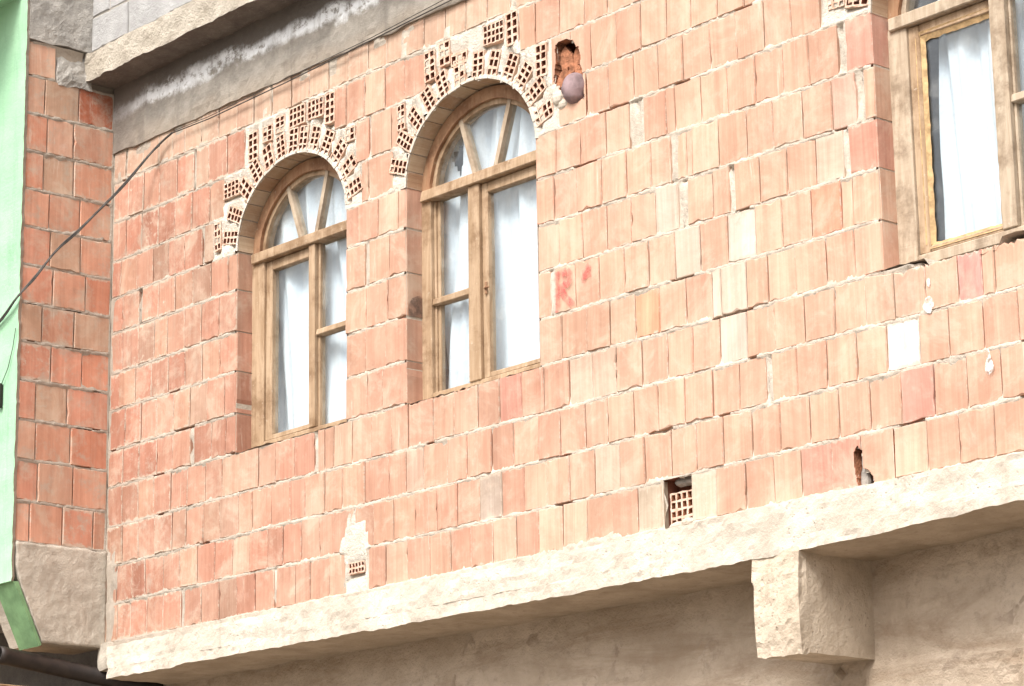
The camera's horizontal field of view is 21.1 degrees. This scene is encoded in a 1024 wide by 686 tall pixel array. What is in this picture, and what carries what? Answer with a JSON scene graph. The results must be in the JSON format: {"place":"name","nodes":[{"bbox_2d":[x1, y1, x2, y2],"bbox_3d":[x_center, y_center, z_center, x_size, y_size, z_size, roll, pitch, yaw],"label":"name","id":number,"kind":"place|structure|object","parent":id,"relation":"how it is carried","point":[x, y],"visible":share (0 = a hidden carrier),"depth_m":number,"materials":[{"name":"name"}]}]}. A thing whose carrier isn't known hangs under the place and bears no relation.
{"place":"outdoors","nodes":[
{"label":"outdoors","id":0,"kind":"place"},
{"label":"ground","id":1,"kind":"structure","parent":0,"visible":0},
{"bbox_2d":[0,0,114,685],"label":"green house","id":2,"kind":"structure","parent":1,"relation":"on","point":[14,40],"depth_m":14.38,"materials":[{"name":"green paint"}]},
{"bbox_2d":[0,328,15,407],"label":"wire","id":3,"kind":"object","parent":2,"relation":"attached to","point":[1,391],"visible":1,"depth_m":14.18,"materials":[{"name":"black plastic"}]},
{"bbox_2d":[0,0,1023,685],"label":"brick house","id":4,"kind":"structure","parent":1,"relation":"on","point":[752,414],"depth_m":11.99,"materials":[{"name":"brick"}]},
{"bbox_2d":[0,646,163,685],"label":"drainpipe","id":5,"kind":"object","parent":4,"relation":"attached to","point":[50,665],"visible":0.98,"depth_m":13.95,"materials":[{"name":"black plastic"}]},
{"bbox_2d":[0,0,450,322],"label":"cable","id":6,"kind":"object","parent":4,"relation":"attached to","point":[77,231],"visible":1,"depth_m":14.21,"materials":[{"name":"black rubber"}]},
{"bbox_2d":[251,158,346,447],"bbox_3d":[-0.988,-0.216,13.431,0.093,1.407,0.902,11,-18,-40],"label":"window","id":7,"kind":"structure","parent":4,"relation":"in","point":[267,260],"depth_m":13.57,"materials":[{"name":"brown wood"}]},
{"bbox_2d":[274,177,346,432],"bbox_3d":[-0.926,-0.243,13.477,0.066,1.410,0.837,11,-18,-40],"label":"curtain","id":8,"kind":"object","parent":4,"relation":"hanging from","point":[293,396],"visible":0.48,"depth_m":13.54,"materials":[{"name":"white fabric"}]},
{"bbox_2d":[420,85,539,399],"bbox_3d":[-0.101,-0.479,12.437,0.094,1.407,0.922,11,-18,-40],"label":"window","id":9,"kind":"structure","parent":4,"relation":"in","point":[481,186],"depth_m":12.53,"materials":[{"name":"brown wood"}]},
{"bbox_2d":[444,106,539,388],"bbox_3d":[-0.041,-0.505,12.486,0.072,1.410,0.872,11,-18,-40],"label":"curtain","id":10,"kind":"object","parent":4,"relation":"hanging from","point":[516,279],"visible":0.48,"depth_m":12.48,"materials":[{"name":"white fabric"}]},
{"bbox_2d":[561,72,584,103],"bbox_3d":[0.279,-1.108,11.961,0.123,0.140,0.134,11,-18,-40],"label":"ball","id":11,"kind":"object","parent":4,"relation":"attached to","point":[572,89],"visible":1,"depth_m":11.91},
{"bbox_2d":[887,0,1023,263],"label":"window","id":12,"kind":"structure","parent":4,"relation":"in","point":[909,28],"depth_m":10.45,"materials":[{"name":"brown wood"}]},
{"bbox_2d":[938,0,1023,239],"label":"curtain","id":13,"kind":"object","parent":4,"relation":"hanging from","point":[969,161],"visible":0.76,"depth_m":10.44,"materials":[{"name":"white fabric"}]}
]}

